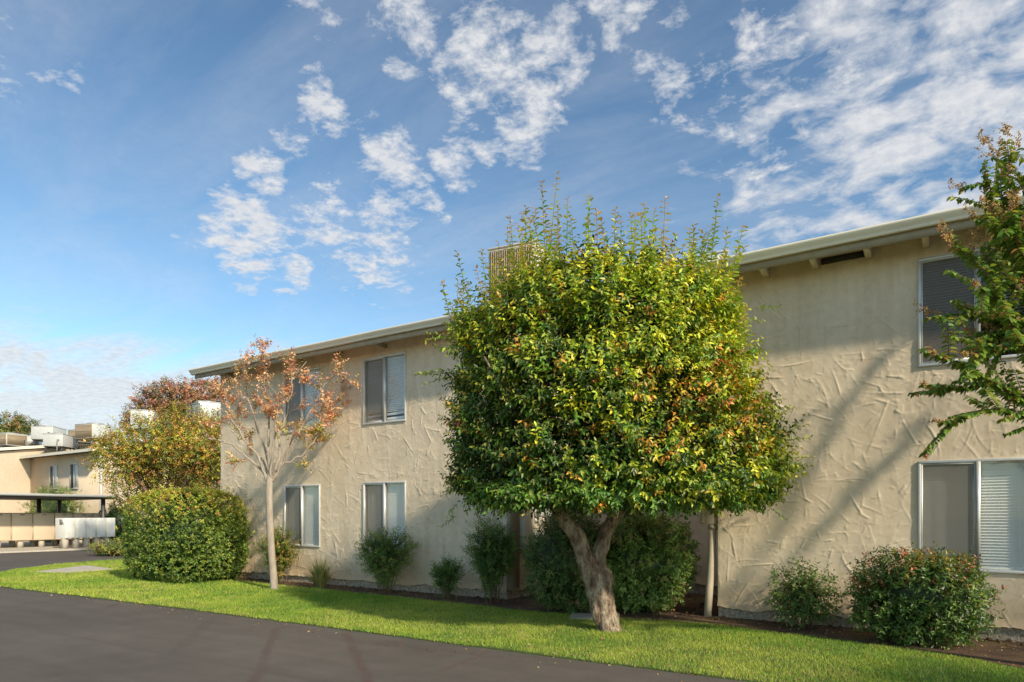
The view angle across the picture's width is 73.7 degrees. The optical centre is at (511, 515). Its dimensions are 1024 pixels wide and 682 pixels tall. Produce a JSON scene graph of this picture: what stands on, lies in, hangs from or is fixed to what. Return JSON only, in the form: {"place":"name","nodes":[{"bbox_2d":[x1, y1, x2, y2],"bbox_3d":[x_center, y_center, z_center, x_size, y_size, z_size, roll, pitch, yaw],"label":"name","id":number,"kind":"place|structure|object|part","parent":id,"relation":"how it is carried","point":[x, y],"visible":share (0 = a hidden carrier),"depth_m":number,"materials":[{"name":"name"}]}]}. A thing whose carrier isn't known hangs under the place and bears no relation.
{"place":"outdoors","nodes":[
{"label":"outdoors","id":0,"kind":"place"},
{"bbox_2d":[0,541,93,552],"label":"pavement","id":1,"kind":"structure","parent":0,"point":[5,548],"depth_m":30.19,"materials":[{"name":"concrete"}]},
{"bbox_2d":[0,513,10,547],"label":"storage locker","id":2,"kind":"object","parent":1,"relation":"on","point":[5,526],"visible":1,"depth_m":30.41,"materials":[{"name":"metal"}]},
{"bbox_3d":[-22.690,0.500,30.250,0.027,1.200,0.810,0,0,34],"label":"door","id":3,"kind":"part","parent":2,"relation":"part of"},
{"bbox_2d":[9,513,31,547],"bbox_3d":[-22.706,0.650,31.295,1.245,1.580,0.810,0,0,34],"label":"storage locker","id":4,"kind":"object","parent":1,"relation":"on","point":[21,527],"visible":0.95,"depth_m":30.96,"materials":[{"name":"metal"}]},
{"bbox_3d":[-22.212,0.500,30.965,0.027,1.200,0.790,0,0,34],"label":"door","id":5,"kind":"part","parent":4,"relation":"part of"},
{"bbox_2d":[30,513,53,546],"bbox_3d":[-22.219,0.650,32.023,1.245,1.580,0.860,0,0,34],"label":"storage locker","id":6,"kind":"object","parent":1,"relation":"on","point":[42,527],"visible":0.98,"depth_m":31.68,"materials":[{"name":"metal"}]},
{"bbox_3d":[-21.725,0.500,31.692,0.027,1.200,0.840,0,0,34],"label":"door","id":7,"kind":"part","parent":6,"relation":"part of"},
{"bbox_2d":[0,493,115,545],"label":"carport","id":8,"kind":"object","parent":1,"relation":"on","point":[58,498],"visible":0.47,"depth_m":31.33,"materials":[{"name":"metal"}]},
{"bbox_2d":[51,513,72,545],"bbox_3d":[-21.746,0.650,32.729,1.245,1.580,0.760,0,0,34],"label":"storage locker","id":9,"kind":"object","parent":1,"relation":"on","point":[61,515],"visible":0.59,"depth_m":32.40,"materials":[{"name":"metal"}]},
{"bbox_3d":[-21.252,0.500,32.398,0.027,1.200,0.740,0,0,34],"label":"door","id":10,"kind":"part","parent":9,"relation":"part of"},
{"bbox_2d":[55,518,74,548],"bbox_3d":[-19.864,0.765,30.361,0.642,1.350,0.452,0,0,18],"label":"parcel locker","id":11,"kind":"object","parent":1,"relation":"on","point":[64,529],"visible":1,"depth_m":30.18,"materials":[{"name":"metal"}]},
{"bbox_3d":[-19.567,0.540,30.268,0.020,0.840,0.404,0,0,18],"label":"door","id":12,"kind":"part","parent":11,"relation":"part of","materials":[{"name":"silver metal"}]},
{"bbox_2d":[69,513,92,545],"bbox_3d":[-21.273,0.650,33.435,1.245,1.580,0.860,0,0,34],"label":"storage locker","id":13,"kind":"object","parent":1,"relation":"on","point":[82,515],"visible":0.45,"depth_m":33.11,"materials":[{"name":"metal"}]},
{"bbox_3d":[-20.779,0.500,33.105,0.027,1.200,0.840,0,0,34],"label":"door","id":14,"kind":"part","parent":13,"relation":"part of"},
{"bbox_2d":[92,518,105,546],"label":"parcel locker","id":15,"kind":"object","parent":1,"relation":"on","point":[100,527],"visible":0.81,"depth_m":31.68,"materials":[{"name":"metal"}]},
{"bbox_3d":[-19.082,0.540,31.748,0.020,0.840,0.404,0,0,18],"label":"door","id":16,"kind":"part","parent":15,"relation":"part of","materials":[{"name":"silver metal"}]},
{"bbox_2d":[90,513,107,543],"bbox_3d":[-20.786,0.650,34.162,1.245,1.580,0.810,0,0,34],"label":"storage locker","id":17,"kind":"object","parent":1,"relation":"on","point":[96,515],"visible":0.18,"depth_m":33.66,"materials":[{"name":"metal"}]},
{"bbox_2d":[102,518,114,541],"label":"parcel locker","id":18,"kind":"object","parent":1,"relation":"on","point":[110,526],"visible":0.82,"depth_m":32.17,"materials":[{"name":"metal"}]},
{"bbox_3d":[-18.920,0.540,32.242,0.020,0.840,0.404,0,0,18],"label":"door","id":19,"kind":"part","parent":18,"relation":"part of","materials":[{"name":"silver metal"}]},
{"bbox_2d":[36,565,111,572],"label":"path","id":20,"kind":"structure","parent":0,"point":[80,568],"depth_m":18.42,"materials":[{"name":"concrete"}]},
{"bbox_2d":[72,518,85,547],"bbox_3d":[-19.701,0.765,30.858,0.642,1.350,0.444,0,0,18],"label":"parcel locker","id":21,"kind":"object","parent":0,"point":[80,527],"visible":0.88,"depth_m":30.66,"materials":[{"name":"metal"}]},
{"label":"door","id":22,"kind":"part","parent":21,"relation":"part of","materials":[{"name":"silver metal"}]},
{"bbox_2d":[82,518,95,547],"bbox_3d":[-19.539,0.765,31.352,0.642,1.350,0.444,0,0,18],"label":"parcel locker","id":23,"kind":"object","parent":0,"point":[90,527],"visible":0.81,"depth_m":31.16,"materials":[{"name":"metal"}]},
{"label":"door","id":24,"kind":"part","parent":23,"relation":"part of","materials":[{"name":"silver metal"}]},
{"bbox_2d":[186,403,199,449],"bbox_3d":[-14.011,-3.833,29.997,1.010,2.190,0.060,0,0,34],"label":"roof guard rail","id":25,"kind":"object","parent":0,"point":[193,411],"visible":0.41,"depth_m":29.94,"materials":[{"name":"grey metal"}]},
{"bbox_2d":[0,541,745,681],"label":"road","id":26,"kind":"structure","parent":0,"point":[58,638],"depth_m":7.50,"materials":[{"name":"grey asphalt"}]},
{"bbox_2d":[0,409,42,447],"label":"green gold tree","id":27,"kind":"object","parent":26,"relation":"on","point":[16,424],"visible":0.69,"depth_m":54.58,"materials":[{"name":"green plant"}]},
{"bbox_2d":[19,481,90,542],"bbox_3d":[-25.360,-0.214,37.603,7.012,3.422,2.058,0,0,34],"label":"long shrub","id":28,"kind":"object","parent":26,"relation":"on","point":[51,506],"visible":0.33,"depth_m":36.76,"materials":[{"name":"green plant"}]},
{"bbox_2d":[0,435,220,541],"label":"apartment building","id":29,"kind":"structure","parent":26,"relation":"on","point":[26,469],"depth_m":39.68,"materials":[{"name":"beige paint"}]},
{"bbox_2d":[0,432,26,446],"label":"rooftop air conditioner","id":30,"kind":"object","parent":29,"relation":"on","point":[7,439],"visible":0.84,"depth_m":42.47,"materials":[{"name":"beige metal"}]},
{"bbox_2d":[27,435,41,445],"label":"rooftop air conditioner","id":31,"kind":"object","parent":29,"relation":"on","point":[30,442],"visible":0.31,"depth_m":44.48,"materials":[{"name":"white metal"}]},
{"bbox_2d":[31,425,66,445],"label":"rooftop air conditioner","id":32,"kind":"object","parent":29,"relation":"on","point":[37,432],"visible":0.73,"depth_m":43.22,"materials":[{"name":"white metal"}]},
{"bbox_2d":[49,465,57,488],"bbox_3d":[-26.384,-2.235,39.286,0.950,1.370,0.058,0,0,34],"label":"window","id":33,"kind":"structure","parent":29,"relation":"in","point":[53,469],"depth_m":39.26,"materials":[{"name":"white glass"}]},
{"bbox_2d":[42,433,75,453],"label":"rooftop air conditioner","id":34,"kind":"object","parent":29,"relation":"on","point":[56,441],"visible":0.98,"depth_m":40.30,"materials":[{"name":"white metal"}]},
{"bbox_2d":[69,463,78,488],"bbox_3d":[-24.314,-2.210,37.900,0.950,1.420,0.058,0,0,34],"label":"window","id":35,"kind":"structure","parent":29,"relation":"in","point":[73,467],"depth_m":37.87,"materials":[{"name":"white glass"}]},
{"bbox_2d":[68,429,91,449],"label":"rooftop air conditioner","id":36,"kind":"object","parent":29,"relation":"on","point":[71,432],"visible":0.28,"depth_m":42.62,"materials":[{"name":"beige metal"}]},
{"bbox_2d":[74,423,112,451],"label":"rooftop air conditioner","id":37,"kind":"object","parent":29,"relation":"on","point":[85,431],"visible":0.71,"depth_m":40.43,"materials":[{"name":"beige metal"}]},
{"bbox_2d":[130,409,158,434],"bbox_3d":[-19.859,-4.933,36.892,1.154,1.520,1.982,0,0,-18],"label":"rooftop air conditioner","id":38,"kind":"object","parent":29,"relation":"on","point":[143,411],"visible":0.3,"depth_m":36.22,"materials":[{"name":"white metal"}]},
{"bbox_2d":[192,400,220,431],"bbox_3d":[-13.787,-4.494,30.910,1.040,1.350,1.582,0,0,-36],"label":"rooftop air conditioner","id":39,"kind":"object","parent":29,"relation":"on","point":[214,404],"visible":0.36,"depth_m":30.50,"materials":[{"name":"white metal"}]},
{"bbox_2d":[85,537,141,555],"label":"ground cover","id":40,"kind":"object","parent":26,"relation":"on","point":[110,547],"visible":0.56,"depth_m":25.39,"materials":[{"name":"green plant"}]},
{"bbox_2d":[99,502,138,540],"bbox_3d":[-19.339,0.378,33.487,2.184,2.233,1.802,0,0,34],"label":"dark shrub","id":41,"kind":"object","parent":26,"relation":"on","point":[117,516],"visible":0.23,"depth_m":32.99,"materials":[{"name":"green plant"}]},
{"bbox_2d":[77,393,220,514],"bbox_3d":[-13.438,-1.671,27.598,7.044,6.363,5.226,0,0,-1],"label":"autumn tree","id":42,"kind":"object","parent":26,"relation":"on","point":[175,446],"visible":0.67,"depth_m":26.54,"materials":[{"name":"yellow plant"}]},
{"bbox_2d":[118,374,220,438],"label":"red leaved tree","id":43,"kind":"object","parent":26,"relation":"on","point":[187,393],"visible":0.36,"depth_m":45.32,"materials":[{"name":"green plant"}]},
{"bbox_2d":[0,558,1023,681],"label":"grass","id":44,"kind":"structure","parent":0,"point":[46,583],"depth_m":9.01,"materials":[{"name":"green plant"}]},
{"bbox_2d":[189,335,361,589],"bbox_3d":[-4.733,-1.012,13.753,3.523,5.123,1.780,0,0,-2],"label":"ornamental tree","id":45,"kind":"object","parent":44,"relation":"on","point":[270,476],"visible":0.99,"depth_m":13.69,"materials":[{"name":"orange plant"}]},
{"bbox_2d":[4,578,1018,681],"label":"fallen leaves","id":46,"kind":"object","parent":44,"relation":"on","point":[582,628],"visible":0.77,"depth_m":8.99,"materials":[{"name":"brown plant"}]},
{"bbox_2d":[414,171,814,632],"bbox_3d":[1.297,-1.347,8.844,4.574,6.026,4.400,0,0,34],"label":"clipped tree","id":47,"kind":"object","parent":44,"relation":"on","point":[645,466],"visible":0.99,"depth_m":7.64,"materials":[{"name":"green plant"}]},
{"bbox_2d":[221,578,1023,667],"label":"flower bed","id":48,"kind":"object","parent":44,"relation":"on","point":[1009,655],"visible":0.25,"depth_m":9.47,"materials":[{"name":"soil"}]},
{"bbox_2d":[113,483,254,582],"bbox_3d":[-7.589,0.359,15.892,3.382,2.294,2.283,0,0,34],"label":"clipped hedge","id":49,"kind":"object","parent":48,"relation":"on","point":[185,534],"visible":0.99,"depth_m":15.12,"materials":[{"name":"green plant"}]},
{"bbox_2d":[254,522,300,583],"bbox_3d":[-5.165,0.765,14.832,1.209,1.456,0.973,0,0,34],"label":"nandina","id":50,"kind":"object","parent":48,"relation":"on","point":[284,558],"visible":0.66,"depth_m":14.74,"materials":[{"name":"green plant"}]},
{"bbox_2d":[302,552,340,587],"bbox_3d":[-3.951,1.089,13.963,1.447,0.782,0.812,0,0,34],"label":"strap leaf plant","id":51,"kind":"object","parent":48,"relation":"on","point":[321,575],"visible":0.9,"depth_m":13.86,"materials":[{"name":"green plant"}]},
{"bbox_2d":[349,524,422,593],"bbox_3d":[-2.434,0.782,13.021,1.208,1.422,1.397,0,0,-34],"label":"nandina","id":52,"kind":"object","parent":48,"relation":"on","point":[385,555],"visible":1,"depth_m":12.86,"materials":[{"name":"green plant"}]},
{"bbox_2d":[427,547,464,598],"bbox_3d":[-1.171,0.999,12.181,0.730,0.990,0.689,0,0,3],"label":"nandina","id":53,"kind":"object","parent":48,"relation":"on","point":[446,574],"visible":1,"depth_m":12.13,"materials":[{"name":"green plant"}]},
{"bbox_2d":[460,510,526,602],"bbox_3d":[-0.309,0.691,11.670,1.166,1.603,1.091,0,0,2],"label":"nandina","id":54,"kind":"object","parent":48,"relation":"on","point":[491,560],"visible":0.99,"depth_m":11.55,"materials":[{"name":"green plant"}]},
{"bbox_2d":[518,510,616,613],"bbox_3d":[0.877,0.632,10.616,1.556,1.726,1.619,0,0,34],"label":"round shrub","id":55,"kind":"object","parent":48,"relation":"on","point":[553,569],"visible":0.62,"depth_m":10.26,"materials":[{"name":"green plant"}]},
{"bbox_2d":[569,612,619,619],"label":"stepping slab","id":56,"kind":"structure","parent":48,"relation":"on","point":[584,615],"depth_m":9.94,"materials":[{"name":"concrete"}]},
{"bbox_2d":[232,577,1023,645],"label":"rubble","id":57,"kind":"object","parent":48,"relation":"on","point":[829,625],"visible":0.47,"depth_m":11.37,"materials":[{"name":"soil"}]},
{"bbox_2d":[591,508,701,614],"bbox_3d":[2.000,0.684,10.715,1.849,1.626,1.870,0,0,34],"label":"round shrub","id":58,"kind":"object","parent":48,"relation":"on","point":[651,561],"visible":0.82,"depth_m":10.14,"materials":[{"name":"green plant"}]},
{"bbox_2d":[760,555,851,629],"bbox_3d":[3.914,1.014,9.054,1.100,0.961,1.015,0,0,34],"label":"shrub","id":59,"kind":"object","parent":48,"relation":"on","point":[798,598],"visible":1,"depth_m":8.91,"materials":[{"name":"green plant"}]},
{"bbox_2d":[840,541,1006,649],"bbox_3d":[4.748,0.894,7.909,1.638,1.206,1.269,0,0,34],"label":"red tipped shrub","id":60,"kind":"object","parent":48,"relation":"on","point":[913,597],"visible":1,"depth_m":7.67,"materials":[{"name":"green plant"}]},
{"bbox_2d":[908,123,1023,460],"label":"crape myrtle","id":61,"kind":"object","parent":48,"relation":"on","point":[1007,233],"visible":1,"depth_m":6.19,"materials":[{"name":"green plant"}]},
{"bbox_2d":[0,0,1023,444],"label":"sky","id":62,"kind":"structure","parent":0,"point":[183,182],"materials":[{"name":"blue"}]},
{"label":"ground","id":63,"kind":"structure","parent":0,"visible":0},
{"bbox_2d":[188,194,1023,641],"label":"apartment building","id":64,"kind":"structure","parent":63,"relation":"on","point":[846,330],"depth_m":9.35,"materials":[{"name":"beige paint"}]},
{"bbox_2d":[284,484,319,546],"bbox_3d":[-4.643,-0.005,15.175,1.200,1.370,0.126,0,0,34],"label":"window","id":65,"kind":"structure","parent":64,"relation":"in","point":[301,504],"depth_m":15.16,"materials":[{"name":"glass"}]},
{"bbox_2d":[284,367,319,432],"bbox_3d":[-4.404,-2.525,15.532,1.800,1.910,0.986,0,0,34],"label":"window","id":66,"kind":"structure","parent":64,"relation":"in","point":[299,389],"depth_m":15.19,"materials":[{"name":"glass"}]},
{"bbox_2d":[363,481,405,549],"bbox_3d":[-2.314,0.020,14.133,1.770,1.920,0.986,0,0,34],"label":"window","id":67,"kind":"structure","parent":64,"relation":"in","point":[384,503],"depth_m":13.77,"materials":[{"name":"glass"}]},
{"bbox_2d":[363,352,405,424],"bbox_3d":[-2.314,-2.525,14.133,1.770,1.910,0.986,0,0,34],"label":"window","id":68,"kind":"structure","parent":64,"relation":"in","point":[384,377],"depth_m":13.79,"materials":[{"name":"glass"}]},
{"bbox_2d":[487,240,552,301],"bbox_3d":[0.277,-4.550,14.145,1.332,2.000,0.954,0,0,26],"label":"rooftop air conditioner","id":69,"kind":"object","parent":64,"relation":"on","point":[493,251],"visible":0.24,"depth_m":13.86,"materials":[{"name":"beige metal"}]},
{"bbox_2d":[679,250,729,308],"bbox_3d":[4.230,-4.575,14.389,1.232,1.750,0.940,0,0,29],"label":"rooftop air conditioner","id":70,"kind":"object","parent":64,"relation":"on","point":[720,252],"visible":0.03,"depth_m":13.95,"materials":[{"name":"white metal"}]},
{"bbox_2d":[918,457,1023,573],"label":"window","id":71,"kind":"structure","parent":64,"relation":"in","point":[965,505],"depth_m":8.28,"materials":[{"name":"glass"}]},
{"bbox_2d":[918,248,1023,367],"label":"window","id":72,"kind":"structure","parent":64,"relation":"in","point":[936,290],"depth_m":8.46,"materials":[{"name":"glass"}]}
]}

